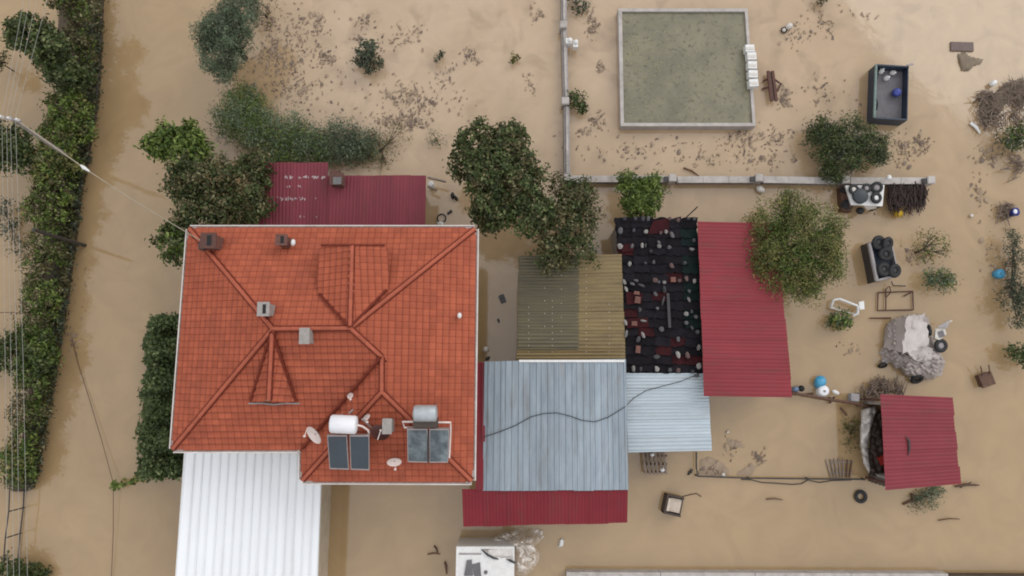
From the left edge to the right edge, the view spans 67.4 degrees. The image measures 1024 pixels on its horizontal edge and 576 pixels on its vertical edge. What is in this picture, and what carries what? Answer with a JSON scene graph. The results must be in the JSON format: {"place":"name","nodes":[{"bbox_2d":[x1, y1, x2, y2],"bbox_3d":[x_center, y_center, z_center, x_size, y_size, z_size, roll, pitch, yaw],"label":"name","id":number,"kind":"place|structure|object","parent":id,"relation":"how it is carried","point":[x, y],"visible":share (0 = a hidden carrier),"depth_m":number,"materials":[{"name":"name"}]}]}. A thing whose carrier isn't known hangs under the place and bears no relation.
{"place":"outdoors","nodes":[
{"label":"outdoors","id":0,"kind":"place"},
{"bbox_2d":[13,0,103,491],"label":"embankment","id":1,"kind":"structure","parent":0,"point":[61,23],"depth_m":36.57,"materials":[{"name":"soil"}]},
{"bbox_2d":[0,434,38,490],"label":"bush","id":2,"kind":"object","parent":1,"relation":"on","point":[19,458],"visible":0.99,"depth_m":34.02,"materials":[{"name":"green plant"}]},
{"bbox_2d":[2,368,56,449],"bbox_3d":[-21.614,5.456,34.805,2.351,2.579,3.743,0,83,0],"label":"bush","id":3,"kind":"object","parent":1,"relation":"on","point":[34,409],"visible":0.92,"depth_m":34.24,"materials":[{"name":"green plant"}]},
{"bbox_2d":[0,115,67,156],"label":"utility pole","id":4,"kind":"object","parent":1,"relation":"on","point":[21,125],"visible":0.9,"depth_m":32.18,"materials":[{"name":"grey paint"}]},
{"bbox_2d":[2,145,7,575],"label":"power line","id":5,"kind":"object","parent":4,"relation":"attached to","point":[4,326],"visible":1,"depth_m":29.99,"materials":[{"name":"metal"}]},
{"bbox_2d":[6,116,13,575],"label":"power line","id":6,"kind":"object","parent":4,"relation":"attached to","point":[10,348],"visible":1,"depth_m":29.93,"materials":[{"name":"metal"}]},
{"bbox_2d":[10,119,19,575],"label":"power line","id":7,"kind":"object","parent":4,"relation":"attached to","point":[16,345],"visible":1,"depth_m":29.96,"materials":[{"name":"metal"}]},
{"bbox_2d":[15,118,27,575],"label":"power line","id":8,"kind":"object","parent":4,"relation":"attached to","point":[22,341],"visible":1,"depth_m":29.93,"materials":[{"name":"metal"}]},
{"bbox_2d":[19,122,199,239],"bbox_3d":[-15.993,-4.167,30.442,9.388,0.645,0.251,32,84,4],"label":"service cable","id":9,"kind":"object","parent":4,"relation":"attached to","point":[83,167],"visible":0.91,"depth_m":30.73,"materials":[{"name":"metal"}]},
{"bbox_2d":[8,321,64,390],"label":"bush","id":10,"kind":"object","parent":1,"relation":"on","point":[36,359],"visible":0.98,"depth_m":34.31,"materials":[{"name":"green plant"}]},
{"bbox_2d":[7,270,67,336],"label":"bush","id":11,"kind":"object","parent":1,"relation":"on","point":[43,303],"visible":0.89,"depth_m":34.74,"materials":[{"name":"green plant"}]},
{"bbox_2d":[0,9,78,88],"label":"tree","id":12,"kind":"object","parent":1,"relation":"on","point":[47,34],"visible":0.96,"depth_m":33.45,"materials":[{"name":"green plant"}]},
{"bbox_2d":[15,216,74,300],"bbox_3d":[-21.378,-1.443,35.532,2.354,2.817,4.378,0,83,0],"label":"bush","id":13,"kind":"object","parent":1,"relation":"on","point":[49,257],"visible":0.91,"depth_m":34.82,"materials":[{"name":"green plant"}]},
{"bbox_2d":[16,172,78,237],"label":"bush","id":14,"kind":"object","parent":1,"relation":"on","point":[51,206],"visible":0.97,"depth_m":34.97,"materials":[{"name":"green plant"}]},
{"bbox_2d":[23,118,86,198],"bbox_3d":[-21.364,-5.765,35.964,2.947,3.014,2.777,-38,85,-4],"label":"bush","id":15,"kind":"object","parent":1,"relation":"on","point":[61,164],"visible":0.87,"depth_m":35.14,"materials":[{"name":"green plant"}]},
{"bbox_2d":[23,0,101,491],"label":"bank kerb","id":16,"kind":"structure","parent":1,"relation":"on","point":[78,200],"depth_m":36.42,"materials":[{"name":"grey concrete"}]},
{"bbox_2d":[19,0,108,489],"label":"undergrowth","id":17,"kind":"object","parent":1,"relation":"on","point":[64,277],"visible":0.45,"depth_m":35.91,"materials":[{"name":"green plant"}]},
{"bbox_2d":[33,43,100,95],"bbox_3d":[-20.271,-9.761,35.865,2.141,4.184,2.142,-37,84,-4],"label":"tree","id":18,"kind":"object","parent":1,"relation":"on","point":[83,82],"visible":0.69,"depth_m":34.94,"materials":[{"name":"green plant"}]},
{"bbox_2d":[35,84,99,157],"bbox_3d":[-20.648,-7.670,36.104,2.712,3.200,3.613,0,83,0],"label":"bush","id":19,"kind":"object","parent":1,"relation":"on","point":[69,123],"visible":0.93,"depth_m":35.26,"materials":[{"name":"green plant"}]},
{"bbox_2d":[42,0,103,69],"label":"tree","id":20,"kind":"object","parent":1,"relation":"on","point":[89,52],"visible":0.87,"depth_m":35.28,"materials":[{"name":"green plant"}]},
{"bbox_2d":[0,0,1023,575],"bbox_3d":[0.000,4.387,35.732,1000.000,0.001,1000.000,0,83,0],"label":"flood water","id":21,"kind":"structure","parent":0,"point":[80,516],"depth_m":36.51,"materials":[{"name":"brown liquid"}]},
{"bbox_2d":[1,451,24,574],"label":"railing","id":22,"kind":"object","parent":21,"relation":"on","point":[20,533],"visible":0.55,"depth_m":34.09,"materials":[{"name":"metal"}]},
{"bbox_2d":[0,328,26,376],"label":"bush","id":23,"kind":"object","parent":21,"relation":"on","point":[4,353],"visible":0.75,"depth_m":34.64,"materials":[{"name":"green plant"}]},
{"bbox_2d":[0,196,28,256],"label":"bush","id":24,"kind":"object","parent":21,"relation":"on","point":[11,226],"visible":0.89,"depth_m":35.99,"materials":[{"name":"green plant"}]},
{"bbox_2d":[0,119,36,177],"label":"tree","id":25,"kind":"object","parent":21,"relation":"on","point":[7,139],"visible":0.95,"depth_m":34.78,"materials":[{"name":"green plant"}]},
{"bbox_2d":[0,547,53,575],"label":"bush","id":26,"kind":"object","parent":21,"relation":"on","point":[25,569],"visible":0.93,"depth_m":33.95,"materials":[{"name":"green plant"}]},
{"bbox_2d":[32,228,86,246],"bbox_3d":[-20.241,-2.238,34.581,0.333,4.506,0.176,24,84,3],"label":"utility pole","id":27,"kind":"object","parent":21,"relation":"on","point":[61,238],"visible":1,"depth_m":34.30,"materials":[{"name":"wood"}]},
{"bbox_2d":[72,340,113,575],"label":"cable","id":28,"kind":"object","parent":21,"relation":"on","point":[106,458],"visible":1,"depth_m":35.01,"materials":[{"name":"metal"}]},
{"bbox_2d":[133,311,183,482],"bbox_3d":[-15.582,4.896,34.398,3.428,3.331,7.578,0,83,0],"label":"hedge","id":29,"kind":"object","parent":21,"relation":"on","point":[159,460],"visible":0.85,"depth_m":33.51,"materials":[{"name":"green plant"}]},
{"bbox_2d":[109,476,144,490],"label":"vine","id":30,"kind":"object","parent":29,"relation":"attached to","point":[113,484],"visible":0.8,"depth_m":34.68,"materials":[{"name":"green plant"}]},
{"bbox_2d":[144,216,198,269],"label":"bush","id":31,"kind":"object","parent":21,"relation":"on","point":[176,236],"visible":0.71,"depth_m":33.61,"materials":[{"name":"green plant"}]},
{"bbox_2d":[133,115,217,172],"bbox_3d":[-14.749,-6.202,35.305,3.312,4.427,2.680,34,84,4],"label":"tree","id":32,"kind":"object","parent":21,"relation":"on","point":[163,142],"visible":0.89,"depth_m":33.68,"materials":[{"name":"green plant"}]},
{"bbox_2d":[157,150,243,230],"bbox_3d":[-13.398,-3.905,34.668,3.831,5.133,4.085,-22,84,-3],"label":"tree","id":33,"kind":"object","parent":21,"relation":"on","point":[207,208],"visible":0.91,"depth_m":33.02,"materials":[{"name":"green plant"}]},
{"bbox_2d":[188,0,265,86],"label":"willow tree","id":34,"kind":"object","parent":21,"relation":"on","point":[227,32],"visible":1,"depth_m":34.64,"materials":[{"name":"green plant"}]},
{"bbox_2d":[216,141,277,224],"bbox_3d":[-11.320,-4.081,34.821,2.691,4.872,4.267,32,84,4],"label":"tree","id":35,"kind":"object","parent":21,"relation":"on","point":[251,164],"visible":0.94,"depth_m":33.09,"materials":[{"name":"green plant"}]},
{"bbox_2d":[205,76,299,161],"bbox_3d":[-12.327,-7.705,36.108,4.856,3.200,3.768,41,85,5],"label":"bush","id":36,"kind":"object","parent":21,"relation":"on","point":[249,114],"visible":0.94,"depth_m":35.63,"materials":[{"name":"green plant"}]},
{"bbox_2d":[175,453,330,575],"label":"annex","id":37,"kind":"object","parent":21,"relation":"on","point":[254,514],"visible":0.86,"depth_m":32.13,"materials":[{"name":"white metal"}]},
{"bbox_2d":[247,0,279,30],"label":"shrub","id":38,"kind":"object","parent":21,"relation":"on","point":[266,16],"visible":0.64,"depth_m":37.39,"materials":[{"name":"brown plant"}]},
{"bbox_2d":[259,106,336,167],"bbox_3d":[-10.128,-6.775,36.224,4.356,2.744,3.604,0,83,0],"label":"bush","id":39,"kind":"object","parent":21,"relation":"on","point":[303,143],"visible":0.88,"depth_m":35.75,"materials":[{"name":"green plant"}]},
{"bbox_2d":[169,225,478,484],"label":"house","id":40,"kind":"structure","parent":21,"relation":"on","point":[288,335],"depth_m":29.16,"materials":[{"name":"tile"}]},
{"bbox_2d":[303,427,320,443],"bbox_3d":[-7.282,5.428,28.390,0.747,0.919,0.498,38,85,4],"label":"satellite dish","id":41,"kind":"object","parent":40,"relation":"attached to","point":[313,434],"visible":1,"depth_m":28.31,"materials":[{"name":"paint"}]},
{"bbox_2d":[327,409,371,469],"bbox_3d":[-5.923,5.549,27.994,1.629,1.782,2.266,0,83,0],"label":"solar water heater","id":42,"kind":"object","parent":40,"relation":"on","point":[343,426],"visible":0.95,"depth_m":27.95,"materials":[{"name":"metal"}]},
{"bbox_2d":[370,425,388,439],"bbox_3d":[-4.826,5.289,28.154,0.718,1.022,0.466,31,84,4],"label":"satellite dish","id":43,"kind":"object","parent":40,"relation":"attached to","point":[376,432],"visible":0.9,"depth_m":28.03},
{"bbox_2d":[402,403,451,462],"bbox_3d":[-3.113,5.342,28.135,1.797,1.753,2.177,0,83,0],"label":"solar water heater","id":44,"kind":"object","parent":40,"relation":"on","point":[432,444],"visible":1,"depth_m":28.07,"materials":[{"name":"glass"}]},
{"bbox_2d":[258,162,425,224],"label":"shed","id":45,"kind":"structure","parent":21,"relation":"on","point":[313,193],"depth_m":33.91,"materials":[{"name":"metal"}]},
{"bbox_2d":[311,113,383,169],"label":"bush","id":46,"kind":"object","parent":21,"relation":"on","point":[341,148],"visible":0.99,"depth_m":36.15,"materials":[{"name":"green plant"}]},
{"bbox_2d":[349,38,383,75],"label":"shrub","id":47,"kind":"object","parent":21,"relation":"on","point":[365,53],"visible":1,"depth_m":36.75,"materials":[{"name":"green plant"}]},
{"bbox_2d":[345,120,412,173],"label":"bush","id":48,"kind":"object","parent":21,"relation":"on","point":[383,147],"visible":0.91,"depth_m":36.83,"materials":[{"name":"green plant"}]},
{"bbox_2d":[456,538,514,575],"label":"cabin","id":49,"kind":"object","parent":21,"relation":"on","point":[473,558],"visible":0.94,"depth_m":32.92,"materials":[{"name":"white plastic"}]},
{"bbox_2d":[483,549,512,559],"bbox_3d":[-0.600,11.120,32.018,1.301,2.089,0.909,0,83,0],"label":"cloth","id":50,"kind":"object","parent":49,"relation":"on","point":[505,553],"visible":1,"depth_m":31.07,"materials":[{"name":"white fabric"}]},
{"bbox_2d":[442,115,558,241],"bbox_3d":[-0.396,-4.475,34.337,4.138,5.929,6.251,-27,84,-3],"label":"tree","id":51,"kind":"object","parent":21,"relation":"on","point":[503,185],"visible":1,"depth_m":32.19,"materials":[{"name":"green plant"}]},
{"bbox_2d":[493,528,543,575],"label":"plastic sheet","id":52,"kind":"object","parent":21,"relation":"on","point":[531,548],"visible":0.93,"depth_m":33.48,"materials":[{"name":"beige plastic"}]},
{"bbox_2d":[67,2,1000,474],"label":"drowned weeds","id":53,"kind":"object","parent":21,"relation":"on","point":[409,122],"visible":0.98,"depth_m":37.34,"materials":[{"name":"brown plant"}]},
{"bbox_2d":[462,489,627,526],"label":"porch roof","id":54,"kind":"structure","parent":21,"relation":"on","point":[494,508],"depth_m":32.50,"materials":[{"name":"metal"}]},
{"bbox_2d":[476,359,627,490],"bbox_3d":[1.686,5.989,34.195,6.441,3.860,5.522,0,83,0],"label":"lean to roof","id":55,"kind":"object","parent":21,"relation":"on","point":[553,451],"visible":0.99,"depth_m":32.49,"materials":[{"name":"metal"}]},
{"bbox_2d":[484,376,693,436],"bbox_3d":[3.471,5.268,32.799,9.613,0.715,0.879,-14,83,-2],"label":"cable","id":56,"kind":"object","parent":55,"relation":"on","point":[585,420],"visible":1,"depth_m":32.45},
{"bbox_2d":[525,170,606,279],"bbox_3d":[2.372,-2.602,34.557,3.627,5.035,4.937,0,83,0],"label":"tree","id":57,"kind":"object","parent":21,"relation":"on","point":[577,200],"visible":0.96,"depth_m":32.94,"materials":[{"name":"green plant"}]},
{"bbox_2d":[516,254,624,360],"bbox_3d":[2.563,1.038,35.148,4.737,3.575,4.665,0,83,0],"label":"lean to roof","id":58,"kind":"object","parent":21,"relation":"on","point":[577,313],"visible":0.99,"depth_m":33.50,"materials":[{"name":"metal"}]},
{"bbox_2d":[564,88,588,114],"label":"shrub","id":59,"kind":"object","parent":21,"relation":"on","point":[581,105],"visible":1,"depth_m":36.77,"materials":[{"name":"green plant"}]},
{"bbox_2d":[567,0,589,14],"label":"shrub","id":60,"kind":"object","parent":21,"relation":"on","point":[577,8],"visible":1,"depth_m":37.58,"materials":[{"name":"green plant"}]},
{"bbox_2d":[614,168,671,217],"bbox_3d":[5.907,-4.081,35.541,2.629,3.444,2.664,0,83,0],"label":"tree","id":61,"kind":"object","parent":21,"relation":"on","point":[645,196],"visible":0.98,"depth_m":34.59,"materials":[{"name":"green plant"}]},
{"bbox_2d":[642,452,667,474],"bbox_3d":[6.487,7.953,34.918,1.134,0.286,1.030,0,83,0],"label":"pallet","id":62,"kind":"object","parent":21,"relation":"on","point":[656,463],"visible":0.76,"depth_m":34.87,"materials":[{"name":"wood"}]},
{"bbox_2d":[611,216,701,373],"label":"shed","id":63,"kind":"structure","parent":21,"relation":"on","point":[665,345],"depth_m":33.68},
{"bbox_2d":[626,373,711,451],"bbox_3d":[6.783,5.584,34.754,3.720,3.248,3.406,0,83,0],"label":"lean to roof","id":64,"kind":"object","parent":21,"relation":"on","point":[672,417],"visible":0.88,"depth_m":33.27,"materials":[{"name":"metal"}]},
{"bbox_2d":[617,8,755,129],"bbox_3d":[8.216,-10.614,37.599,6.926,1.150,5.952,0,83,0],"label":"water basin","id":65,"kind":"object","parent":21,"relation":"in","point":[681,68],"visible":0.99,"depth_m":37.12,"materials":[{"name":"concrete"}]},
{"bbox_2d":[700,457,728,475],"bbox_3d":[9.309,8.187,35.235,1.424,0.045,0.843,0,83,0],"label":"drift mat","id":66,"kind":"object","parent":21,"relation":"on","point":[707,462],"visible":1,"depth_m":35.23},
{"bbox_2d":[697,221,791,396],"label":"shed","id":67,"kind":"structure","parent":21,"relation":"on","point":[744,345],"depth_m":33.22,"materials":[{"name":"metal"}]},
{"bbox_2d":[737,464,755,475],"bbox_3d":[10.783,8.440,35.208,0.957,0.036,0.482,-33,84,-4],"label":"drift mat","id":68,"kind":"object","parent":21,"relation":"on","point":[747,471],"visible":1,"depth_m":35.21,"materials":[{"name":"beige"}]},
{"bbox_2d":[559,0,935,186],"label":"garden wall","id":69,"kind":"structure","parent":21,"relation":"on","point":[672,179],"depth_m":36.38,"materials":[{"name":"concrete"}]},
{"bbox_2d":[762,71,781,101],"bbox_3d":[12.631,-9.762,37.272,0.958,0.308,1.524,0,83,0],"label":"bench","id":70,"kind":"object","parent":21,"relation":"on","point":[772,81],"visible":1,"depth_m":37.16,"materials":[{"name":"wood"}]},
{"bbox_2d":[695,452,865,479],"bbox_3d":[12.152,8.655,35.233,7.794,0.750,1.111,9,83,1],"label":"fence","id":71,"kind":"object","parent":21,"relation":"on","point":[805,478],"visible":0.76,"depth_m":34.93,"materials":[{"name":"wood"}]},
{"bbox_2d":[566,569,1023,575],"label":"parapet","id":72,"kind":"structure","parent":21,"relation":"on","point":[640,572],"depth_m":34.19,"materials":[{"name":"concrete"}]},
{"bbox_2d":[739,183,852,310],"bbox_3d":[12.574,-1.853,34.615,5.529,4.738,5.804,0,83,0],"label":"tree","id":73,"kind":"object","parent":21,"relation":"on","point":[783,252],"visible":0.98,"depth_m":33.50,"materials":[{"name":"green plant"}]},
{"bbox_2d":[792,392,878,410],"bbox_3d":[14.853,5.203,35.606,3.978,0.850,0.376,9,83,1],"label":"fence","id":74,"kind":"object","parent":21,"relation":"on","point":[831,399],"visible":0.87,"depth_m":35.24,"materials":[{"name":"brown wood"}]},
{"bbox_2d":[824,305,853,330],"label":"shrub","id":75,"kind":"object","parent":21,"relation":"on","point":[845,320],"visible":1,"depth_m":35.48,"materials":[{"name":"green plant"}]},
{"bbox_2d":[825,458,852,477],"bbox_3d":[15.002,8.246,35.177,1.241,0.127,0.902,0,83,0],"label":"pallet","id":76,"kind":"object","parent":21,"relation":"on","point":[842,471],"visible":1,"depth_m":35.17,"materials":[{"name":"brown wood"}]},
{"bbox_2d":[798,110,894,191],"bbox_3d":[15.830,-6.851,36.334,4.481,2.543,3.726,-22,84,-3],"label":"bush","id":77,"kind":"object","parent":21,"relation":"on","point":[830,139],"visible":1,"depth_m":35.78,"materials":[{"name":"green plant"}]},
{"bbox_2d":[830,298,864,315],"bbox_3d":[15.635,0.906,35.869,1.523,0.352,0.774,7,83,1],"label":"chair","id":78,"kind":"object","parent":21,"relation":"on","point":[861,305],"visible":0.95,"depth_m":35.76,"materials":[{"name":"white plastic"}]},
{"bbox_2d":[839,416,860,454],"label":"shrub","id":79,"kind":"object","parent":21,"relation":"on","point":[851,432],"visible":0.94,"depth_m":35.24,"materials":[{"name":"green plant"}]},
{"bbox_2d":[836,185,883,212],"bbox_3d":[16.501,-4.204,36.635,1.875,1.500,1.238,0,83,0],"label":"table","id":80,"kind":"object","parent":21,"relation":"on","point":[869,204],"visible":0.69,"depth_m":35.95,"materials":[{"name":"white plastic"}]},
{"bbox_2d":[852,188,867,203],"bbox_3d":[16.208,-4.275,35.748,0.720,0.180,0.702,0,83,0],"label":"basin","id":81,"kind":"object","parent":80,"relation":"on","point":[859,195],"visible":1,"depth_m":35.66,"materials":[{"name":"metal"}]},
{"bbox_2d":[857,374,907,404],"bbox_3d":[17.064,4.646,35.474,2.539,0.464,1.307,-17,83,-2],"label":"branch heap","id":82,"kind":"object","parent":21,"relation":"on","point":[884,385],"visible":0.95,"depth_m":35.41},
{"bbox_2d":[860,242,905,286],"bbox_3d":[17.412,-1.038,36.055,1.702,1.280,2.367,-13,83,-2],"label":"tyre trailer","id":83,"kind":"object","parent":21,"relation":"on","point":[871,260],"visible":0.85,"depth_m":35.86,"materials":[{"name":"grey paint"}]},
{"bbox_2d":[872,235,883,249],"bbox_3d":[16.985,-2.105,35.572,0.677,0.294,0.666,0,83,0],"label":"tyre","id":84,"kind":"object","parent":83,"relation":"on","point":[877,240],"visible":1,"depth_m":35.50,"materials":[{"name":"rubber"}]},
{"bbox_2d":[877,262,889,276],"bbox_3d":[17.148,-0.856,35.418,0.677,0.243,0.680,0,83,0],"label":"tyre","id":85,"kind":"object","parent":83,"relation":"on","point":[882,269],"visible":1,"depth_m":35.35,"materials":[{"name":"rubber"}]},
{"bbox_2d":[878,247,893,260],"bbox_3d":[17.279,-1.568,35.506,0.666,0.294,0.677,0,83,0],"label":"tyre","id":86,"kind":"object","parent":83,"relation":"on","point":[886,254],"visible":1,"depth_m":35.45,"materials":[{"name":"rubber"}]},
{"bbox_2d":[888,263,900,277],"bbox_3d":[17.646,-0.797,35.411,0.650,0.347,0.666,0,83,0],"label":"tyre","id":87,"kind":"object","parent":83,"relation":"on","point":[894,270],"visible":1,"depth_m":35.34,"materials":[{"name":"rubber"}]},
{"bbox_2d":[867,63,913,125],"bbox_3d":[18.164,-9.344,37.120,1.842,1.190,2.899,5,83,1],"label":"farm trailer","id":88,"kind":"object","parent":21,"relation":"on","point":[885,106],"visible":1,"depth_m":37.03,"materials":[{"name":"paint"}]},
{"bbox_2d":[877,286,913,310],"bbox_3d":[18.001,0.484,36.010,1.764,0.255,1.178,0,83,0],"label":"metal frame","id":89,"kind":"object","parent":21,"relation":"on","point":[885,292],"visible":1,"depth_m":36.07,"materials":[{"name":"metal"}]},
{"bbox_2d":[886,179,928,215],"bbox_3d":[18.832,-4.219,36.528,2.244,1.117,1.816,0,83,0],"label":"brushwood","id":90,"kind":"object","parent":21,"relation":"on","point":[906,196],"visible":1,"depth_m":36.19,"materials":[{"name":"brown wood"}]},
{"bbox_2d":[861,394,960,489],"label":"shed","id":91,"kind":"structure","parent":21,"relation":"on","point":[920,447],"depth_m":33.16,"materials":[{"name":"metal"}]},
{"bbox_2d":[860,406,876,472],"bbox_3d":[16.089,6.824,34.734,1.172,1.284,3.126,10,83,1],"label":"tarpaulin","id":92,"kind":"object","parent":91,"relation":"hanging from","point":[867,416],"visible":1,"depth_m":34.47,"materials":[{"name":"white plastic"}]},
{"bbox_2d":[868,410,884,485],"bbox_3d":[16.633,7.238,34.935,1.025,0.866,3.574,0,83,0],"label":"heap","id":93,"kind":"object","parent":91,"relation":"in","point":[875,449],"visible":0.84,"depth_m":34.78,"materials":[{"name":"brown wood"}]},
{"bbox_2d":[879,313,944,379],"bbox_3d":[18.669,2.688,35.316,3.055,1.219,3.062,0,83,0],"label":"covered machine","id":94,"kind":"object","parent":21,"relation":"on","point":[908,349],"visible":0.98,"depth_m":35.18,"materials":[{"name":"grey fabric"}]},
{"bbox_2d":[907,486,947,513],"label":"shrub","id":95,"kind":"object","parent":21,"relation":"on","point":[921,496],"visible":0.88,"depth_m":34.81,"materials":[{"name":"green plant"}]},
{"bbox_2d":[911,226,951,263],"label":"shrub","id":96,"kind":"object","parent":21,"relation":"on","point":[924,248],"visible":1,"depth_m":35.76,"materials":[{"name":"green plant"}]},
{"bbox_2d":[934,339,947,352],"bbox_3d":[19.676,2.643,35.241,0.657,0.242,0.657,0,83,0],"label":"tyre","id":97,"kind":"object","parent":21,"relation":"on","point":[940,345],"visible":1,"depth_m":35.18,"materials":[{"name":"rubber"}]},
{"bbox_2d":[918,264,963,294],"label":"shrub","id":98,"kind":"object","parent":21,"relation":"on","point":[945,281],"visible":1,"depth_m":35.54,"materials":[{"name":"green plant"}]},
{"bbox_2d":[933,320,951,339],"bbox_3d":[19.755,1.849,35.341,0.569,0.473,1.166,31,84,4],"label":"chair","id":99,"kind":"object","parent":21,"relation":"on","point":[939,332],"visible":1,"depth_m":35.18,"materials":[{"name":"grey paint"}]},
{"bbox_2d":[975,365,995,387],"bbox_3d":[21.826,4.041,35.498,0.620,0.607,1.016,-18,83,-2],"label":"stool","id":100,"kind":"object","parent":21,"relation":"on","point":[984,379],"visible":1,"depth_m":35.38,"materials":[{"name":"brown wood"}]},
{"bbox_2d":[973,74,1023,140],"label":"branch heap","id":101,"kind":"object","parent":21,"relation":"on","point":[984,99],"visible":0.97,"depth_m":37.07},
{"bbox_2d":[979,77,1023,125],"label":"drift mat","id":102,"kind":"object","parent":21,"relation":"on","point":[1001,100],"visible":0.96,"depth_m":37.32,"materials":[{"name":"brown plant"}]},
{"bbox_2d":[992,227,1023,332],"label":"bush","id":103,"kind":"object","parent":21,"relation":"on","point":[1012,288],"visible":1,"depth_m":35.43,"materials":[{"name":"green plant"}]},
{"bbox_2d":[992,120,1023,155],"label":"bush","id":104,"kind":"object","parent":21,"relation":"on","point":[1010,141],"visible":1,"depth_m":36.37,"materials":[{"name":"green plant"}]},
{"bbox_2d":[995,152,1023,299],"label":"branch heap","id":105,"kind":"object","parent":21,"relation":"on","point":[1008,204],"visible":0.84,"depth_m":36.56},
{"bbox_2d":[1002,341,1023,368],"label":"bush","id":106,"kind":"object","parent":21,"relation":"on","point":[1018,355],"visible":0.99,"depth_m":35.03,"materials":[{"name":"green plant"}]},
{"bbox_2d":[661,492,683,516],"bbox_3d":[7.270,9.805,34.734,0.830,0.720,0.880,13,83,2],"label":"armchair","id":107,"kind":"object","parent":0,"point":[672,504],"visible":1,"depth_m":34.67,"materials":[{"name":"fabric"}]},
{"bbox_2d":[950,42,973,51],"bbox_3d":[22.070,-11.836,37.673,1.100,0.080,0.450,2,83,0],"label":"door mat","id":108,"kind":"object","parent":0,"point":[963,46],"depth_m":37.63,"materials":[{"name":"fabric"}]},
{"bbox_2d":[958,52,982,70],"bbox_3d":[22.461,-11.087,37.547,1.237,0.127,0.963,0,83,0],"label":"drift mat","id":109,"kind":"object","parent":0,"point":[967,62],"visible":1,"depth_m":37.52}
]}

